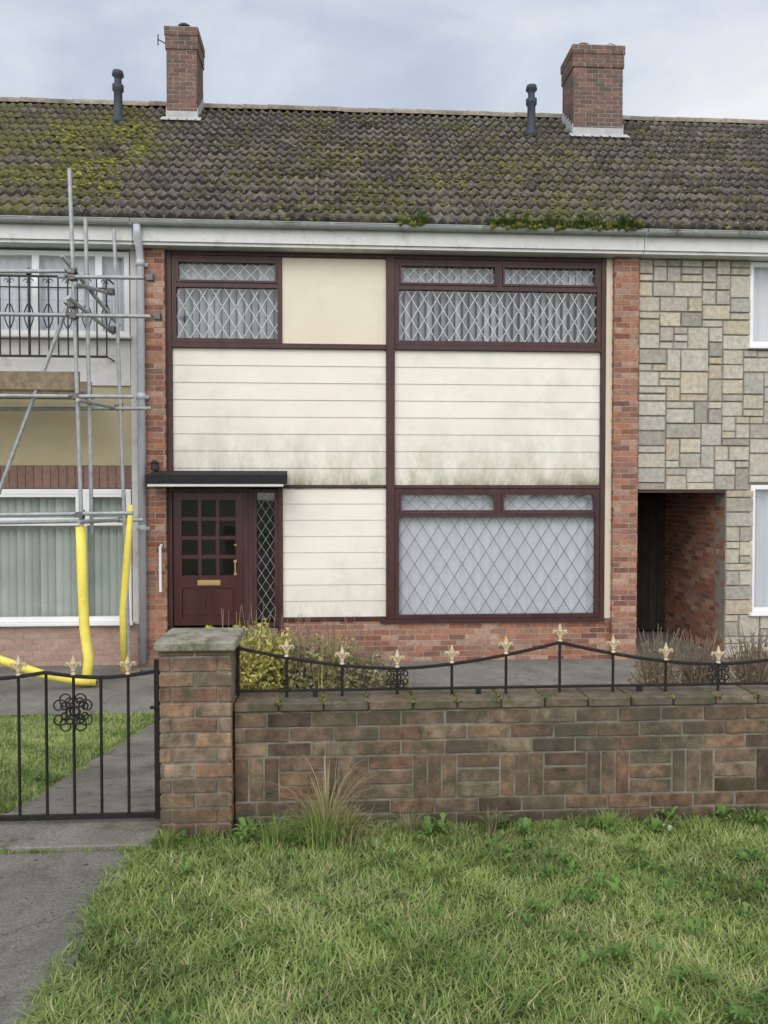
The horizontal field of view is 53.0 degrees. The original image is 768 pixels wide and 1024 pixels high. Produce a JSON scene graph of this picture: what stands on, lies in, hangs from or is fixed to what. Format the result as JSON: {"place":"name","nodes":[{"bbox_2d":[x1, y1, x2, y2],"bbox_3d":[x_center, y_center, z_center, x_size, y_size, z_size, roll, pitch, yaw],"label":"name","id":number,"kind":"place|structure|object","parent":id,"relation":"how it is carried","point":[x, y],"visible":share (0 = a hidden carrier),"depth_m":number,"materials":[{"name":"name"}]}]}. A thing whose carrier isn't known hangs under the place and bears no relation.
{"place":"outdoors","nodes":[
{"label":"outdoors","id":0,"kind":"place"},
{"bbox_2d":[0,217,132,252],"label":"roof slope","id":1,"kind":"structure","parent":0,"point":[63,250],"depth_m":16.05,"materials":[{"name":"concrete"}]},
{"bbox_2d":[0,121,157,198],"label":"roof moss","id":2,"kind":"object","parent":1,"relation":"on","point":[136,127],"visible":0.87,"depth_m":11.40,"materials":[{"name":"green plant"}]},
{"bbox_2d":[0,102,183,218],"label":"roof tiles","id":3,"kind":"object","parent":1,"relation":"on","point":[44,116],"visible":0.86,"depth_m":11.42,"materials":[{"name":"tile"}]},
{"bbox_2d":[0,97,166,108],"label":"ridge tiles","id":4,"kind":"object","parent":3,"relation":"attached to","point":[139,104],"visible":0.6,"depth_m":13.64,"materials":[{"name":"tile"}]},
{"bbox_2d":[0,110,181,214],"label":"moss","id":5,"kind":"object","parent":3,"relation":"on","point":[60,168],"visible":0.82,"depth_m":11.33,"materials":[{"name":"green plant"}]},
{"bbox_2d":[111,69,124,123],"bbox_3d":[-4.477,-6.965,12.968,0.260,0.950,0.253,0,1,-3],"label":"roof vent","id":6,"kind":"object","parent":3,"relation":"on","point":[117,87],"visible":0.92,"depth_m":12.90,"materials":[{"name":"grey plastic"}]},
{"bbox_2d":[160,23,204,120],"bbox_3d":[-3.465,-7.216,13.383,0.670,2.561,0.821,0,1,-3],"label":"chimney stack","id":7,"kind":"object","parent":1,"relation":"on","point":[185,51],"visible":0.6,"depth_m":13.14,"materials":[{"name":"brick"}]},
{"bbox_2d":[0,850,134,1023],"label":"footpath","id":8,"kind":"structure","parent":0,"point":[48,880],"depth_m":3.10,"materials":[{"name":"grey concrete"}]},
{"bbox_2d":[11,835,158,1023],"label":"grass edging","id":9,"kind":"object","parent":8,"relation":"on","point":[94,908],"depth_m":2.85,"materials":[{"name":"green plant"}]},
{"bbox_2d":[0,709,153,812],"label":"lawn","id":10,"kind":"structure","parent":0,"point":[35,778],"depth_m":6.08,"materials":[{"name":"green plant"}]},
{"bbox_2d":[0,809,161,853],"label":"gate threshold","id":11,"kind":"object","parent":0,"point":[76,835],"visible":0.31,"depth_m":3.77,"materials":[{"name":"grey concrete"}]},
{"bbox_2d":[8,722,161,812],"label":"garden path","id":12,"kind":"structure","parent":0,"point":[142,774],"depth_m":4.71,"materials":[{"name":"concrete"}]},
{"bbox_2d":[0,668,580,1022],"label":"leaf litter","id":13,"kind":"object","parent":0,"point":[85,864],"visible":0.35,"depth_m":3.33,"materials":[{"name":"brown plant"}]},
{"bbox_2d":[0,656,767,714],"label":"patio","id":14,"kind":"structure","parent":0,"point":[479,673],"depth_m":9.34,"materials":[{"name":"concrete"}]},
{"bbox_2d":[0,624,138,665],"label":"pink brick plinth","id":15,"kind":"structure","parent":14,"relation":"on","point":[45,645],"depth_m":10.08,"materials":[{"name":"pink brick"}]},
{"bbox_2d":[0,168,162,685],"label":"scaffolding","id":16,"kind":"object","parent":14,"relation":"on","point":[43,383],"visible":0.97,"depth_m":9.08,"materials":[{"name":"metal"}]},
{"bbox_2d":[223,618,609,660],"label":"brick plinth","id":17,"kind":"structure","parent":14,"relation":"on","point":[429,641],"depth_m":10.41,"materials":[{"name":"red brick"}]},
{"bbox_2d":[0,713,767,1023],"bbox_3d":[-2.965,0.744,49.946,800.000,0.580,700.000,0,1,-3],"label":"ground","id":18,"kind":"structure","parent":0,"point":[363,1019],"depth_m":2.97,"materials":[{"name":"green plant"}]},
{"bbox_2d":[0,250,138,623],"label":"rendered walls","id":19,"kind":"structure","parent":18,"relation":"on","point":[48,437],"depth_m":10.06,"materials":[{"name":"beige paint"}]},
{"bbox_2d":[0,267,114,361],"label":"balcony railing","id":20,"kind":"object","parent":19,"relation":"attached to","point":[28,286],"visible":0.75,"depth_m":9.68,"materials":[{"name":"metal"}]},
{"bbox_2d":[0,250,131,339],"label":"balcony window","id":21,"kind":"structure","parent":19,"relation":"attached to","point":[100,262],"depth_m":10.07,"materials":[{"name":"white plastic"}]},
{"bbox_2d":[0,465,131,487],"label":"tile band","id":22,"kind":"object","parent":19,"relation":"attached to","point":[49,476],"visible":0.86,"depth_m":10.05,"materials":[{"name":"red tile"}]},
{"bbox_2d":[0,489,134,626],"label":"window","id":23,"kind":"structure","parent":19,"relation":"attached to","point":[38,574],"depth_m":10.19,"materials":[{"name":"white plastic"}]},
{"bbox_2d":[0,844,143,854],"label":"threshold grass","id":24,"kind":"structure","parent":18,"relation":"on","point":[43,851],"depth_m":3.62,"materials":[{"name":"green plant"}]},
{"bbox_2d":[140,825,193,853],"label":"tall grass clump","id":25,"kind":"object","parent":18,"relation":"on","point":[167,841],"visible":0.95,"depth_m":3.66,"materials":[{"name":"green plant"}]},
{"bbox_2d":[159,643,240,837],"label":"gate pier","id":26,"kind":"structure","parent":18,"relation":"on","point":[198,697],"depth_m":3.78,"materials":[{"name":"brown brick"}]},
{"bbox_2d":[0,655,160,821],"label":"garden gate","id":27,"kind":"structure","parent":26,"relation":"attached to","point":[73,675],"depth_m":3.87,"materials":[{"name":"black metal"}]},
{"bbox_2d":[154,627,244,651],"bbox_3d":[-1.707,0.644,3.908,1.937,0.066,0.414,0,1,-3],"label":"cap","id":28,"kind":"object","parent":26,"relation":"on","point":[197,639],"depth_m":3.80,"materials":[{"name":"concrete"}]},
{"bbox_2d":[236,742,404,854],"bbox_3d":[-0.311,1.336,3.718,0.894,0.543,0.495,0,1,-3],"label":"tall grass clump","id":29,"kind":"object","parent":18,"relation":"on","point":[323,827],"visible":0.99,"depth_m":3.69,"materials":[{"name":"plant"}]},
{"bbox_2d":[136,248,639,665],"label":"brick piers","id":30,"kind":"structure","parent":18,"relation":"on","point":[624,455],"depth_m":10.34,"materials":[{"name":"red brick"}]},
{"bbox_2d":[0,222,134,251],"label":"fascia and soffit","id":31,"kind":"structure","parent":30,"relation":"on","point":[35,236],"depth_m":9.75,"materials":[{"name":"white plastic"}]},
{"bbox_2d":[0,215,130,224],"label":"gutter","id":32,"kind":"object","parent":31,"relation":"attached to","point":[59,219],"visible":0.98,"depth_m":9.62,"materials":[{"name":"grey plastic"}]},
{"bbox_2d":[133,224,149,662],"bbox_3d":[-3.122,-0.839,9.867,0.160,5.585,0.268,0,1,-3],"label":"downpipe","id":33,"kind":"object","parent":30,"relation":"attached to","point":[141,396],"visible":1,"depth_m":9.90,"materials":[{"name":"grey plastic"}]},
{"bbox_2d":[150,460,158,469],"bbox_3d":[-2.956,-0.603,9.947,0.120,0.130,0.147,0,1,-3],"label":"porch lamp","id":34,"kind":"object","parent":30,"relation":"attached to","point":[154,464],"visible":1,"depth_m":9.89,"materials":[{"name":"black metal"}]},
{"bbox_2d":[159,544,162,593],"bbox_3d":[-2.897,0.741,10.002,0.031,0.650,0.099,0,1,-3],"label":"grab rail","id":35,"kind":"object","parent":30,"relation":"attached to","point":[160,569],"visible":1,"depth_m":9.96,"materials":[{"name":"white plastic"}]},
{"bbox_2d":[145,471,286,486],"bbox_3d":[-2.125,-0.429,9.879,1.730,0.214,0.490,0,1,-3],"label":"door canopy","id":36,"kind":"object","parent":30,"relation":"attached to","point":[216,479],"visible":1,"depth_m":9.65,"materials":[{"name":"black wood"}]},
{"bbox_2d":[168,488,278,665],"bbox_3d":[-2.136,0.851,10.376,1.443,2.340,0.920,0,1,-3],"label":"front door","id":37,"kind":"structure","parent":30,"relation":"attached to","point":[222,548],"depth_m":10.22,"materials":[{"name":"brown wood"}]},
{"bbox_2d":[165,250,606,627],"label":"timber posts and rails","id":38,"kind":"object","parent":30,"relation":"attached to","point":[390,347],"visible":0.94,"depth_m":10.26,"materials":[{"name":"brown wood"}]},
{"bbox_2d":[171,255,281,342],"bbox_3d":[-2.077,-2.796,10.405,1.425,1.128,0.647,0,1,-3],"label":"window","id":39,"kind":"structure","parent":38,"relation":"attached to","point":[226,299],"depth_m":10.23,"materials":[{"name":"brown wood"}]},
{"bbox_2d":[173,348,599,617],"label":"cladding boards","id":40,"kind":"object","parent":38,"relation":"attached to","point":[308,417],"visible":0.97,"depth_m":10.29,"materials":[{"name":"white plastic"}]},
{"bbox_2d":[395,489,599,618],"bbox_3d":[1.519,0.555,10.703,2.788,1.752,0.647,0,1,-3],"label":"front room window","id":41,"kind":"structure","parent":38,"relation":"attached to","point":[490,553],"depth_m":10.48,"materials":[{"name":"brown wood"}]},
{"bbox_2d":[395,259,600,346],"bbox_3d":[1.519,-2.802,10.619,2.788,1.128,0.647,0,1,-3],"label":"window","id":42,"kind":"structure","parent":38,"relation":"attached to","point":[486,303],"depth_m":10.44,"materials":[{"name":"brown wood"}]},
{"bbox_2d":[133,225,644,258],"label":"fascia and soffit","id":43,"kind":"structure","parent":30,"relation":"on","point":[288,240],"depth_m":10.01,"materials":[{"name":"white plastic"}]},
{"bbox_2d":[130,218,647,235],"bbox_3d":[0.128,-3.655,9.902,6.640,0.073,0.130,0,1,-3],"label":"gutter","id":44,"kind":"object","parent":43,"relation":"attached to","point":[308,225],"visible":1,"depth_m":9.84,"materials":[{"name":"grey plastic"}]},
{"bbox_2d":[396,216,426,227],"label":"moss","id":45,"kind":"object","parent":44,"relation":"on","point":[412,223],"visible":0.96,"depth_m":9.83,"materials":[{"name":"green plant"}]},
{"bbox_2d":[387,208,436,224],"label":"gutter weeds","id":46,"kind":"object","parent":44,"relation":"in","point":[425,217],"visible":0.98,"depth_m":9.82,"materials":[{"name":"green plant"}]},
{"bbox_2d":[489,217,640,231],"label":"moss","id":47,"kind":"object","parent":44,"relation":"on","point":[557,227],"visible":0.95,"depth_m":9.95,"materials":[{"name":"green plant"}]},
{"bbox_2d":[487,209,646,228],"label":"gutter weeds","id":48,"kind":"object","parent":47,"relation":"on","point":[622,221],"visible":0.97,"depth_m":9.92,"materials":[{"name":"green plant"}]},
{"bbox_2d":[282,258,612,617],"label":"cream panels","id":49,"kind":"object","parent":30,"relation":"attached to","point":[332,301],"visible":1,"depth_m":10.22,"materials":[{"name":"beige paint"}]},
{"bbox_2d":[640,235,767,261],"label":"fascia and soffit","id":50,"kind":"structure","parent":30,"relation":"on","point":[707,248],"depth_m":10.23,"materials":[{"name":"white plastic"}]},
{"bbox_2d":[647,229,767,237],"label":"gutter","id":51,"kind":"object","parent":50,"relation":"attached to","point":[704,233],"visible":0.98,"depth_m":10.11,"materials":[{"name":"grey plastic"}]},
{"bbox_2d":[134,803,767,1023],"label":"broadleaf weeds","id":52,"kind":"object","parent":18,"relation":"on","point":[524,824],"visible":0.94,"depth_m":3.23,"materials":[{"name":"green plant"}]},
{"bbox_2d":[151,809,767,840],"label":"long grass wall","id":53,"kind":"structure","parent":18,"relation":"on","point":[510,824],"depth_m":3.88,"materials":[{"name":"green plant"}]},
{"bbox_2d":[234,703,767,830],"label":"wall bricks","id":54,"kind":"object","parent":18,"relation":"on","point":[532,763],"depth_m":3.94,"materials":[{"name":"brown brick"}]},
{"bbox_2d":[238,685,759,705],"bbox_3d":[2.405,0.950,4.126,6.311,0.039,0.260,0,1,-3],"label":"coping moss","id":55,"kind":"object","parent":54,"relation":"on","point":[413,698],"visible":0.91,"depth_m":3.96,"materials":[{"name":"green plant"}]},
{"bbox_2d":[234,685,767,711],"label":"wall coping","id":56,"kind":"object","parent":54,"relation":"on","point":[444,699],"depth_m":3.96,"materials":[{"name":"grey concrete"}]},
{"bbox_2d":[235,624,767,696],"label":"ornamental railing","id":57,"kind":"object","parent":54,"relation":"on","point":[506,644],"visible":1,"depth_m":4.02,"materials":[{"name":"black metal"}]},
{"bbox_2d":[387,803,634,837],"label":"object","id":58,"kind":"object","parent":18,"relation":"on","point":[490,824],"visible":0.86,"depth_m":3.84,"materials":[{"name":"plant"}]},
{"bbox_2d":[627,624,767,683],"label":"garden shrub","id":59,"kind":"object","parent":18,"relation":"on","point":[701,673],"visible":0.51,"depth_m":7.42,"materials":[{"name":"brown plant"}]},
{"bbox_2d":[637,259,767,656],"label":"stone cladding","id":60,"kind":"structure","parent":18,"relation":"on","point":[703,400],"depth_m":10.49,"materials":[{"name":"grey stone"}]},
{"bbox_2d":[747,485,767,615],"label":"window","id":61,"kind":"structure","parent":60,"relation":"attached to","point":[759,555],"depth_m":10.75,"materials":[{"name":"white plastic"}]},
{"bbox_2d":[747,262,767,349],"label":"window","id":62,"kind":"structure","parent":60,"relation":"attached to","point":[758,313],"depth_m":10.67,"materials":[{"name":"white plastic"}]},
{"bbox_3d":[1.684,1.732,5.429,5.200,0.335,2.250,0,1,-3],"label":"planting bed","id":63,"kind":"object","parent":18,"relation":"on","visible":0},
{"bbox_2d":[205,601,315,692],"bbox_3d":[-0.929,1.206,5.507,0.977,1.183,0.660,0,1,-3],"label":"variegated shrub","id":64,"kind":"object","parent":63,"relation":"on","point":[259,672],"visible":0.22,"depth_m":5.38,"materials":[{"name":"yellow plant"}]},
{"bbox_2d":[274,619,357,691],"bbox_3d":[-0.444,1.240,5.443,0.687,1.052,0.338,0,1,-3],"label":"green sprig","id":65,"kind":"object","parent":63,"relation":"on","point":[322,666],"visible":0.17,"depth_m":5.39,"materials":[{"name":"green plant"}]},
{"bbox_2d":[274,616,415,691],"bbox_3d":[-0.258,1.272,5.617,1.101,1.087,0.529,0,2,-18],"label":"garden shrub","id":66,"kind":"object","parent":63,"relation":"on","point":[365,678],"visible":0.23,"depth_m":5.50,"materials":[{"name":"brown plant"}]},
{"bbox_2d":[0,0,767,119],"label":"sky","id":67,"kind":"structure","parent":0,"point":[683,58],"materials":[{"name":"grey"}]},
{"bbox_2d":[173,485,597,487],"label":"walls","id":68,"kind":"structure","parent":0,"point":[400,485],"depth_m":11.01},
{"bbox_2d":[636,630,713,656],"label":"passage floor","id":69,"kind":"structure","parent":0,"point":[648,633],"depth_m":11.74,"materials":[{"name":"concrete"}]},
{"bbox_2d":[638,490,726,651],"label":"passage walls","id":70,"kind":"structure","parent":69,"relation":"on","point":[691,530],"depth_m":11.56,"materials":[{"name":"red brick"}]},
{"bbox_2d":[636,495,664,629],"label":"passage gate","id":71,"kind":"structure","parent":70,"relation":"attached to","point":[650,557],"depth_m":12.50,"materials":[{"name":"black wood"}]},
{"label":"rear roof slope","id":72,"kind":"object","parent":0,"visible":0},
{"bbox_2d":[140,109,624,224],"bbox_3d":[0.002,-5.445,11.894,6.693,3.378,4.159,0,1,-3],"label":"roof moss","id":73,"kind":"object","parent":72,"relation":"on","point":[396,179],"visible":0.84,"depth_m":11.65,"materials":[{"name":"green plant"}]},
{"bbox_2d":[131,107,647,228],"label":"roof tiles","id":74,"kind":"object","parent":72,"relation":"on","point":[175,177],"visible":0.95,"depth_m":11.42,"materials":[{"name":"grey tile"}]},
{"bbox_2d":[204,103,558,118],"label":"ridge tiles","id":75,"kind":"object","parent":74,"relation":"on","point":[342,110],"visible":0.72,"depth_m":13.98,"materials":[{"name":"tile"}]},
{"bbox_2d":[187,137,630,222],"bbox_3d":[0.342,-4.892,11.252,6.118,2.310,2.864,0,1,-3],"label":"moss","id":76,"kind":"object","parent":74,"relation":"on","point":[302,194],"visible":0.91,"depth_m":11.18,"materials":[{"name":"green plant"}]},
{"bbox_2d":[353,155,602,216],"bbox_3d":[1.379,-4.776,11.198,3.714,1.664,2.046,0,1,-3],"label":"moss","id":77,"kind":"object","parent":74,"relation":"on","point":[434,173],"visible":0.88,"depth_m":11.04,"materials":[{"name":"green plant"}]},
{"bbox_2d":[525,83,537,136],"bbox_3d":[2.545,-6.909,13.306,0.260,0.950,0.253,0,1,-3],"label":"roof vent","id":78,"kind":"object","parent":74,"relation":"on","point":[531,99],"visible":0.97,"depth_m":13.24,"materials":[{"name":"grey metal"}]},
{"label":"rear roof slope","id":79,"kind":"object","parent":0,"visible":0},
{"bbox_2d":[560,42,629,137],"bbox_3d":[3.686,-7.110,13.575,1.030,2.341,0.851,0,1,-3],"label":"chimney stack wide","id":80,"kind":"object","parent":79,"relation":"on","point":[592,86],"visible":0.76,"depth_m":13.31,"materials":[{"name":"weathered brick"},{"name":"lead"}]},
{"bbox_2d":[157,34,613,44],"bbox_3d":[0.139,-8.083,13.334,8.023,0.216,0.069,0,1,-2],"label":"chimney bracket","id":81,"kind":"object","parent":80,"relation":"attached to","point":[158,40],"visible":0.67,"depth_m":13.15,"materials":[{"name":"black metal"}]},
{"bbox_2d":[575,120,767,230],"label":"roof tiles","id":82,"kind":"object","parent":79,"relation":"on","point":[742,143],"visible":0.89,"depth_m":11.95,"materials":[{"name":"tile"}]},
{"bbox_2d":[559,114,767,124],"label":"ridge tiles","id":83,"kind":"object","parent":82,"relation":"on","point":[626,118],"visible":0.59,"depth_m":14.30,"materials":[{"name":"tile"}]},
{"bbox_2d":[599,123,767,230],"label":"roof moss","id":84,"kind":"object","parent":82,"relation":"on","point":[717,217],"visible":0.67,"depth_m":11.96,"materials":[{"name":"green plant"}]}
]}

